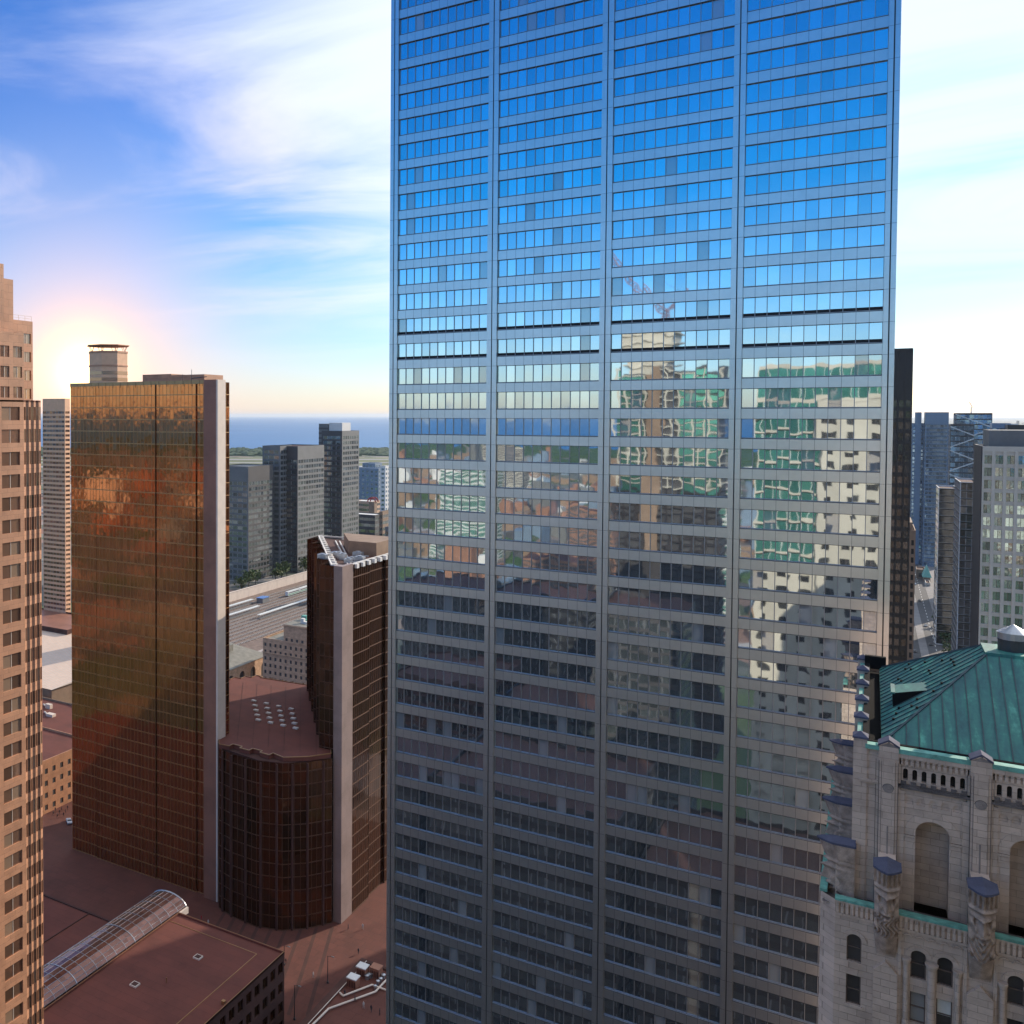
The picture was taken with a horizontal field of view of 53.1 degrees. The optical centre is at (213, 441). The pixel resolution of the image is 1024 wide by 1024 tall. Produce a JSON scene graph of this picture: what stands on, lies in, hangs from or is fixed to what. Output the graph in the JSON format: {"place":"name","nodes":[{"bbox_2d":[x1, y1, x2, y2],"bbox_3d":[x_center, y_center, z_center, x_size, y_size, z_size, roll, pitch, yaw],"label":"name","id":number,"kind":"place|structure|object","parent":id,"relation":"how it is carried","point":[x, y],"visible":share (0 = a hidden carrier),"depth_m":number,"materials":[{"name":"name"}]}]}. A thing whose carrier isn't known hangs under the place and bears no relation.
{"place":"outdoors","nodes":[
{"label":"outdoors","id":0,"kind":"place"},
{"bbox_2d":[43,801,386,1023],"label":"plaza","id":1,"kind":"structure","parent":0,"point":[94,885],"depth_m":298.33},
{"bbox_2d":[42,726,71,814],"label":"stone lowrise","id":2,"kind":"structure","parent":1,"relation":"on","point":[57,765],"depth_m":378.08,"materials":[{"name":"beige stone"}]},
{"bbox_2d":[70,369,228,901],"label":"gold tower","id":3,"kind":"structure","parent":1,"relation":"on","point":[150,569],"depth_m":317.08,"materials":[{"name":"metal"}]},
{"bbox_2d":[219,675,331,930],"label":"banking hall","id":4,"kind":"structure","parent":1,"relation":"on","point":[275,817],"depth_m":288.83,"materials":[{"name":"glass"}]},
{"bbox_2d":[307,533,387,923],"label":"gold tower","id":5,"kind":"structure","parent":1,"relation":"on","point":[347,632],"depth_m":299.33,"materials":[{"name":"brown glass"}]},
{"bbox_2d":[41,417,388,448],"bbox_3d":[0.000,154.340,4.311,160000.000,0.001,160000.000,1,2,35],"label":"water","id":6,"kind":"structure","parent":0,"point":[251,432],"depth_m":9771.98,"materials":[{"name":"blue liquid"}]},
{"bbox_2d":[41,457,388,465],"bbox_3d":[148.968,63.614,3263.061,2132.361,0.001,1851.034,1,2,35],"label":"island field","id":7,"kind":"structure","parent":0,"point":[360,464],"depth_m":3267.40,"materials":[{"name":"green plant"}]},
{"bbox_2d":[41,459,388,467],"bbox_3d":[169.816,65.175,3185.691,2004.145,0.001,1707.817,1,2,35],"label":"runway","id":8,"kind":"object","parent":7,"relation":"on","point":[261,462],"depth_m":3328.65,"materials":[{"name":"grey asphalt"}]},
{"bbox_2d":[299,958,385,1023],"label":"rooftop terrace","id":9,"kind":"structure","parent":0,"point":[362,980],"depth_m":227.58,"materials":[{"name":"stone"}]},
{"bbox_2d":[0,0,1023,417],"label":"sky","id":10,"kind":"structure","parent":0,"point":[201,186],"materials":[{"name":"blue"}]},
{"bbox_2d":[41,418,1023,652],"bbox_3d":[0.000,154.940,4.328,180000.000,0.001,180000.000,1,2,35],"label":"ground","id":11,"kind":"structure","parent":0,"point":[232,587],"depth_m":1248.89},
{"bbox_2d":[0,263,43,1023],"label":"stepped tower","id":12,"kind":"structure","parent":11,"relation":"on","point":[21,896],"depth_m":167.06,"materials":[{"name":"beige stone"}]},
{"bbox_2d":[2,407,18,419],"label":"window","id":13,"kind":"structure","parent":12,"relation":"in","point":[8,413],"depth_m":164.11,"materials":[{"name":"brown glass"}]},
{"bbox_2d":[2,429,18,442],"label":"window","id":14,"kind":"structure","parent":12,"relation":"in","point":[8,435],"depth_m":164.19,"materials":[{"name":"brown glass"}]},
{"bbox_2d":[2,452,18,465],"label":"window","id":15,"kind":"structure","parent":12,"relation":"in","point":[8,458],"depth_m":164.19,"materials":[{"name":"brown glass"}]},
{"bbox_2d":[2,474,18,488],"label":"window","id":16,"kind":"structure","parent":12,"relation":"in","point":[8,481],"depth_m":164.27,"materials":[{"name":"brown glass"}]},
{"bbox_2d":[2,496,18,510],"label":"window","id":17,"kind":"structure","parent":12,"relation":"in","point":[9,503],"depth_m":164.35,"materials":[{"name":"brown glass"}]},
{"bbox_2d":[2,519,19,533],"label":"window","id":18,"kind":"structure","parent":12,"relation":"in","point":[8,526],"depth_m":164.43,"materials":[{"name":"brown glass"}]},
{"bbox_2d":[2,541,19,556],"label":"window","id":19,"kind":"structure","parent":12,"relation":"in","point":[11,548],"depth_m":164.59,"materials":[{"name":"brown glass"}]},
{"bbox_2d":[2,563,19,578],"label":"window","id":20,"kind":"structure","parent":12,"relation":"in","point":[9,571],"depth_m":164.87,"materials":[{"name":"brown glass"}]},
{"bbox_2d":[3,585,19,601],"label":"window","id":21,"kind":"structure","parent":12,"relation":"in","point":[11,593],"depth_m":164.95,"materials":[{"name":"brown glass"}]},
{"bbox_2d":[3,608,19,623],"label":"window","id":22,"kind":"structure","parent":12,"relation":"in","point":[13,615],"depth_m":165.04,"materials":[{"name":"brown glass"}]},
{"bbox_2d":[3,630,19,646],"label":"window","id":23,"kind":"structure","parent":12,"relation":"in","point":[10,638],"depth_m":165.04,"materials":[{"name":"brown glass"}]},
{"bbox_2d":[3,652,19,669],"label":"window","id":24,"kind":"structure","parent":12,"relation":"in","point":[12,660],"depth_m":165.12,"materials":[{"name":"brown glass"}]},
{"bbox_2d":[3,674,19,691],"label":"window","id":25,"kind":"structure","parent":12,"relation":"in","point":[13,682],"depth_m":165.20,"materials":[{"name":"brown glass"}]},
{"bbox_2d":[3,696,20,714],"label":"window","id":26,"kind":"structure","parent":12,"relation":"in","point":[13,704],"depth_m":165.32,"materials":[{"name":"brown glass"}]},
{"bbox_2d":[3,718,20,736],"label":"window","id":27,"kind":"structure","parent":12,"relation":"in","point":[14,726],"depth_m":165.64,"materials":[{"name":"brown glass"}]},
{"bbox_2d":[4,740,20,758],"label":"window","id":28,"kind":"structure","parent":12,"relation":"in","point":[12,749],"depth_m":165.72,"materials":[{"name":"brown glass"}]},
{"bbox_2d":[4,762,20,780],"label":"window","id":29,"kind":"structure","parent":12,"relation":"in","point":[12,771],"depth_m":165.80,"materials":[{"name":"brown glass"}]},
{"bbox_2d":[4,784,20,803],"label":"window","id":30,"kind":"structure","parent":12,"relation":"in","point":[13,793],"depth_m":165.84,"materials":[{"name":"brown glass"}]},
{"bbox_2d":[4,806,20,825],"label":"window","id":31,"kind":"structure","parent":12,"relation":"in","point":[13,815],"depth_m":165.92,"materials":[{"name":"brown glass"}]},
{"bbox_2d":[4,828,20,848],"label":"window","id":32,"kind":"structure","parent":12,"relation":"in","point":[14,837],"depth_m":166.01,"materials":[{"name":"brown glass"}]},
{"bbox_2d":[4,850,20,870],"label":"window","id":33,"kind":"structure","parent":12,"relation":"in","point":[12,860],"depth_m":166.09,"materials":[{"name":"brown glass"}]},
{"bbox_2d":[4,872,21,892],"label":"window","id":34,"kind":"structure","parent":12,"relation":"in","point":[15,880],"depth_m":166.21,"materials":[{"name":"brown glass"}]},
{"bbox_2d":[5,893,21,914],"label":"window","id":35,"kind":"structure","parent":12,"relation":"in","point":[16,902],"depth_m":166.53,"materials":[{"name":"brown glass"}]},
{"bbox_2d":[5,915,21,936],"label":"window","id":36,"kind":"structure","parent":12,"relation":"in","point":[16,924],"depth_m":166.61,"materials":[{"name":"brown glass"}]},
{"bbox_2d":[5,937,21,958],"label":"window","id":37,"kind":"structure","parent":12,"relation":"in","point":[14,947],"depth_m":166.70,"materials":[{"name":"brown glass"}]},
{"bbox_2d":[5,959,21,980],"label":"window","id":38,"kind":"structure","parent":12,"relation":"in","point":[14,969],"depth_m":166.70,"materials":[{"name":"brown glass"}]},
{"bbox_2d":[5,981,21,1003],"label":"window","id":39,"kind":"structure","parent":12,"relation":"in","point":[16,989],"depth_m":166.78,"materials":[{"name":"brown glass"}]},
{"bbox_2d":[5,1003,21,1023],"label":"window","id":40,"kind":"structure","parent":12,"relation":"in","point":[16,1011],"depth_m":166.86,"materials":[{"name":"brown glass"}]},
{"bbox_2d":[0,334,42,1023],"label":"window","id":41,"kind":"structure","parent":12,"relation":"in","point":[4,370],"depth_m":169.82,"materials":[{"name":"brown glass"}]},
{"bbox_2d":[43,399,70,612],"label":"balcony tower","id":42,"kind":"structure","parent":11,"relation":"on","point":[56,515],"depth_m":646.65,"materials":[{"name":"white concrete"}]},
{"bbox_2d":[42,631,71,702],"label":"ribbed hall","id":43,"kind":"structure","parent":11,"relation":"on","point":[56,666],"depth_m":526.78,"materials":[{"name":"grey concrete"}]},
{"bbox_2d":[42,697,71,733],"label":"block","id":44,"kind":"structure","parent":11,"relation":"on","point":[61,720],"depth_m":454.60,"materials":[{"name":"brown concrete"}]},
{"bbox_2d":[42,608,71,634],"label":"block","id":45,"kind":"structure","parent":11,"relation":"on","point":[57,622],"depth_m":615.08,"materials":[{"name":"concrete"}]},
{"bbox_2d":[43,894,110,964],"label":"block","id":46,"kind":"structure","parent":11,"relation":"on","point":[66,926],"depth_m":259.92,"materials":[{"name":"concrete"}]},
{"bbox_2d":[44,890,187,1007],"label":"glass vault","id":47,"kind":"object","parent":46,"relation":"on","point":[66,971],"visible":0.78,"depth_m":231.45,"materials":[{"name":"glass"}]},
{"bbox_2d":[87,344,128,382],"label":"canopy tower","id":48,"kind":"structure","parent":11,"relation":"on","point":[108,366],"depth_m":549.55,"materials":[{"name":"white concrete"}]},
{"bbox_2d":[44,912,283,1023],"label":"pavilion","id":49,"kind":"structure","parent":11,"relation":"on","point":[179,968],"depth_m":220.48,"materials":[{"name":"stone"}]},
{"bbox_2d":[41,447,388,455],"bbox_3d":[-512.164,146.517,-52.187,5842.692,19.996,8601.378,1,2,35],"label":"woods","id":50,"kind":"object","parent":11,"relation":"on","point":[368,451],"visible":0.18,"depth_m":3732.68,"materials":[{"name":"green plant"}]},
{"bbox_2d":[232,575,248,587],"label":"tree","id":51,"kind":"object","parent":11,"relation":"on","point":[241,581],"visible":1,"depth_m":833.54,"materials":[{"name":"green plant"}]},
{"bbox_2d":[229,642,262,678],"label":"station hall","id":52,"kind":"structure","parent":11,"relation":"on","point":[244,661],"depth_m":496.15,"materials":[{"name":"concrete"}]},
{"bbox_2d":[241,569,255,586],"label":"tree","id":53,"kind":"object","parent":11,"relation":"on","point":[251,577],"visible":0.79,"depth_m":852.68,"materials":[{"name":"green plant"}]},
{"bbox_2d":[229,464,272,580],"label":"office block","id":54,"kind":"structure","parent":11,"relation":"on","point":[250,516],"depth_m":892.85,"materials":[{"name":"grey concrete"}]},
{"bbox_2d":[248,568,262,584],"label":"tree","id":55,"kind":"object","parent":11,"relation":"on","point":[257,575],"visible":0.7,"depth_m":870.54,"materials":[{"name":"green plant"}]},
{"bbox_2d":[229,580,306,650],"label":"railway yard","id":56,"kind":"structure","parent":11,"relation":"on","point":[256,644],"depth_m":733.11,"materials":[{"name":"grey gravel"}]},
{"bbox_2d":[229,599,253,610],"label":"platform canopy","id":57,"kind":"object","parent":56,"relation":"on","point":[243,605],"visible":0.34,"depth_m":769.33,"materials":[{"name":"white metal"}]},
{"bbox_2d":[229,605,259,619],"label":"platform canopy","id":58,"kind":"object","parent":56,"relation":"on","point":[248,612],"visible":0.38,"depth_m":739.56,"materials":[{"name":"white metal"}]},
{"bbox_2d":[236,627,283,644],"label":"railway track","id":59,"kind":"structure","parent":56,"relation":"on","point":[260,636],"depth_m":667.91,"materials":[{"name":"metal"}]},
{"bbox_2d":[256,596,269,603],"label":"track shed","id":60,"kind":"structure","parent":56,"relation":"on","point":[262,599],"depth_m":786.08,"materials":[{"name":"metal"}]},
{"bbox_2d":[230,618,299,642],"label":"railway track","id":61,"kind":"structure","parent":56,"relation":"on","point":[261,632],"depth_m":677.78,"materials":[{"name":"metal"}]},
{"bbox_2d":[229,571,306,601],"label":"retaining wall","id":62,"kind":"structure","parent":56,"relation":"on","point":[263,587],"depth_m":837.49,"materials":[{"name":"concrete"}]},
{"bbox_2d":[229,609,306,636],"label":"railway track","id":63,"kind":"structure","parent":56,"relation":"on","point":[266,623],"depth_m":707.97,"materials":[{"name":"metal"}]},
{"bbox_2d":[229,606,306,632],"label":"railway track","id":64,"kind":"structure","parent":56,"relation":"on","point":[268,619],"depth_m":720.97,"materials":[{"name":"metal"}]},
{"bbox_2d":[229,597,306,622],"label":"railway track","id":65,"kind":"structure","parent":56,"relation":"on","point":[266,610],"depth_m":754.57,"materials":[{"name":"metal"}]},
{"bbox_2d":[229,591,306,616],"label":"railway track","id":66,"kind":"structure","parent":56,"relation":"on","point":[271,602],"depth_m":786.00,"materials":[{"name":"metal"}]},
{"bbox_2d":[230,612,306,639],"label":"railway track","id":67,"kind":"structure","parent":56,"relation":"on","point":[266,627],"depth_m":694.86,"materials":[{"name":"metal"}]},
{"bbox_2d":[257,598,306,619],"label":"platform canopy","id":68,"kind":"object","parent":56,"relation":"on","point":[277,612],"visible":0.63,"depth_m":749.29,"materials":[{"name":"white metal"}]},
{"bbox_2d":[285,585,306,595],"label":"train","id":69,"kind":"object","parent":56,"relation":"on","point":[296,591],"visible":0.33,"depth_m":823.17,"materials":[{"name":"white metal"}]},
{"bbox_2d":[262,445,291,570],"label":"office block","id":70,"kind":"structure","parent":11,"relation":"on","point":[275,456],"depth_m":932.65,"materials":[{"name":"grey concrete"}]},
{"bbox_2d":[270,567,283,579],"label":"tree","id":71,"kind":"object","parent":11,"relation":"on","point":[276,571],"visible":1,"depth_m":880.05,"materials":[{"name":"green plant"}]},
{"bbox_2d":[262,615,306,683],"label":"stone hotel","id":72,"kind":"structure","parent":11,"relation":"on","point":[284,651],"depth_m":471.63,"materials":[{"name":"stone"}]},
{"bbox_2d":[264,642,306,682],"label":"window","id":73,"kind":"structure","parent":72,"relation":"in","point":[264,642],"depth_m":472.21,"materials":[{"name":"grey glass"}]},
{"bbox_2d":[286,444,323,572],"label":"office block","id":74,"kind":"structure","parent":11,"relation":"on","point":[305,492],"depth_m":942.10,"materials":[{"name":"grey concrete"}]},
{"bbox_2d":[319,423,358,539],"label":"slim tower","id":75,"kind":"structure","parent":11,"relation":"on","point":[339,442],"depth_m":1021.00,"materials":[{"name":"grey concrete"}]},
{"bbox_2d":[359,512,378,535],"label":"block","id":76,"kind":"structure","parent":11,"relation":"on","point":[368,523],"depth_m":1129.90,"materials":[{"name":"white concrete"}]},
{"bbox_2d":[359,499,379,512],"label":"block","id":77,"kind":"structure","parent":11,"relation":"on","point":[363,505],"depth_m":1271.80,"materials":[{"name":"stone"}]},
{"bbox_2d":[359,467,379,499],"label":"apartment block","id":78,"kind":"structure","parent":11,"relation":"on","point":[369,482],"depth_m":1461.95,"materials":[{"name":"blue glass"}]},
{"bbox_2d":[362,462,381,466],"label":"apartment block","id":79,"kind":"structure","parent":11,"relation":"on","point":[372,464],"depth_m":1712.15,"materials":[{"name":"white concrete"}]},
{"bbox_2d":[367,497,378,512],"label":"arched shed","id":80,"kind":"structure","parent":11,"relation":"on","point":[372,506],"depth_m":1237.42,"materials":[{"name":"beige concrete"}]},
{"bbox_2d":[379,510,388,535],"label":"block","id":81,"kind":"structure","parent":11,"relation":"on","point":[383,518],"depth_m":1085.81,"materials":[{"name":"brown stone"}]},
{"bbox_2d":[380,465,388,510],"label":"apartment block","id":82,"kind":"structure","parent":11,"relation":"on","point":[384,487],"depth_m":1406.32,"materials":[{"name":"white concrete"}]},
{"bbox_2d":[386,0,901,1023],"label":"office tower","id":83,"kind":"structure","parent":11,"relation":"on","point":[642,302],"depth_m":130.16,"materials":[{"name":"blue glass"}]},
{"bbox_2d":[907,517,915,659],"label":"brown tower","id":84,"kind":"structure","parent":11,"relation":"on","point":[911,588],"depth_m":432.98,"materials":[{"name":"stone"}]},
{"bbox_2d":[969,429,1023,646],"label":"gridded tower","id":85,"kind":"structure","parent":11,"relation":"on","point":[997,581],"depth_m":289.11,"materials":[{"name":"grey concrete"}]},
{"bbox_2d":[888,348,912,664],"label":"black tower","id":86,"kind":"structure","parent":0,"point":[901,490],"depth_m":343.38,"materials":[{"name":"paint"}]},
{"bbox_2d":[888,466,908,664],"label":"window","id":87,"kind":"structure","parent":86,"relation":"in","point":[906,479],"depth_m":344.13,"materials":[{"name":"black glass"}]},
{"bbox_2d":[817,624,1023,1023],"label":"stone tower","id":88,"kind":"structure","parent":0,"point":[922,894],"depth_m":73.14,"materials":[{"name":"stone"}]},
{"bbox_2d":[846,934,860,961],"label":"window","id":89,"kind":"structure","parent":88,"relation":"in","point":[853,941],"depth_m":73.56,"materials":[{"name":"black glass"}]},
{"bbox_2d":[846,973,860,1004],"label":"window","id":90,"kind":"structure","parent":88,"relation":"in","point":[853,983],"depth_m":73.65,"materials":[{"name":"black glass"}]},
{"bbox_2d":[909,991,924,1023],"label":"window","id":91,"kind":"structure","parent":88,"relation":"in","point":[917,1001],"depth_m":71.38,"materials":[{"name":"grey glass"}]},
{"bbox_2d":[910,951,925,979],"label":"window","id":92,"kind":"structure","parent":88,"relation":"in","point":[917,966],"depth_m":71.28,"materials":[{"name":"black glass"}]},
{"bbox_2d":[936,998,951,1023],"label":"window","id":93,"kind":"structure","parent":88,"relation":"in","point":[943,1008],"depth_m":70.46,"materials":[{"name":"grey glass"}]},
{"bbox_2d":[937,958,952,986],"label":"window","id":94,"kind":"structure","parent":88,"relation":"in","point":[945,970],"depth_m":70.38,"materials":[{"name":"black glass"}]},
{"bbox_2d":[1007,976,1023,1006],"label":"window","id":95,"kind":"structure","parent":88,"relation":"in","point":[1015,993],"depth_m":68.08,"materials":[{"name":"black glass"}]},
{"bbox_2d":[922,564,931,581],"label":"copper roof house","id":96,"kind":"structure","parent":0,"point":[926,574],"depth_m":884.85,"materials":[{"name":"teal metal"}]},
{"bbox_2d":[913,564,944,658],"bbox_3d":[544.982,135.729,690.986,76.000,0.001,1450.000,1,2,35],"label":"road","id":97,"kind":"structure","parent":0,"point":[924,615],"depth_m":718.81,"materials":[{"name":"grey asphalt"}]},
{"bbox_2d":[910,412,923,564],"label":"blue tower","id":98,"kind":"structure","parent":97,"relation":"on","point":[917,470],"depth_m":987.73,"materials":[{"name":"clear glass"}]},
{"bbox_2d":[914,565,945,656],"bbox_3d":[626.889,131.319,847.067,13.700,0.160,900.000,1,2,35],"label":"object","id":99,"kind":"structure","parent":97,"relation":"on","point":[924,652],"depth_m":681.63,"materials":[{"name":"grey concrete"}]},
{"bbox_2d":[951,478,972,650],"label":"striped tower","id":100,"kind":"structure","parent":97,"relation":"on","point":[962,555],"depth_m":561.71,"materials":[{"name":"white concrete"}]},
{"bbox_2d":[990,423,1010,429],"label":"roof block","id":101,"kind":"structure","parent":97,"relation":"on","point":[997,426],"depth_m":558.55,"materials":[{"name":"blue glass"}]},
{"bbox_2d":[1005,425,1023,429],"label":"roof block","id":102,"kind":"structure","parent":97,"relation":"on","point":[1014,427],"depth_m":538.45,"materials":[{"name":"black paint"}]},
{"bbox_2d":[919,564,948,651],"bbox_3d":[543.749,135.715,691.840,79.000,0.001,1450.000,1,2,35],"label":"pavement","id":103,"kind":"structure","parent":0,"point":[930,590],"depth_m":856.75,"materials":[{"name":"grey concrete"}]},
{"bbox_2d":[916,566,923,578],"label":"block","id":104,"kind":"structure","parent":103,"relation":"on","point":[919,570],"depth_m":903.46,"materials":[{"name":"grey stone"}]},
{"bbox_2d":[922,412,948,566],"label":"blue tower","id":105,"kind":"structure","parent":103,"relation":"on","point":[936,433],"depth_m":973.27,"materials":[{"name":"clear glass"}]},
{"bbox_2d":[933,485,953,644],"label":"striped tower","id":106,"kind":"structure","parent":103,"relation":"on","point":[943,565],"depth_m":640.98,"materials":[{"name":"white concrete"}]},
{"bbox_2d":[947,424,973,485],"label":"braced tower","id":107,"kind":"structure","parent":103,"relation":"on","point":[960,449],"depth_m":757.06,"materials":[{"name":"blue glass"}]},
{"bbox_2d":[953,413,991,465],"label":"braced tower","id":108,"kind":"structure","parent":103,"relation":"on","point":[980,421],"depth_m":792.34,"materials":[{"name":"blue glass"}]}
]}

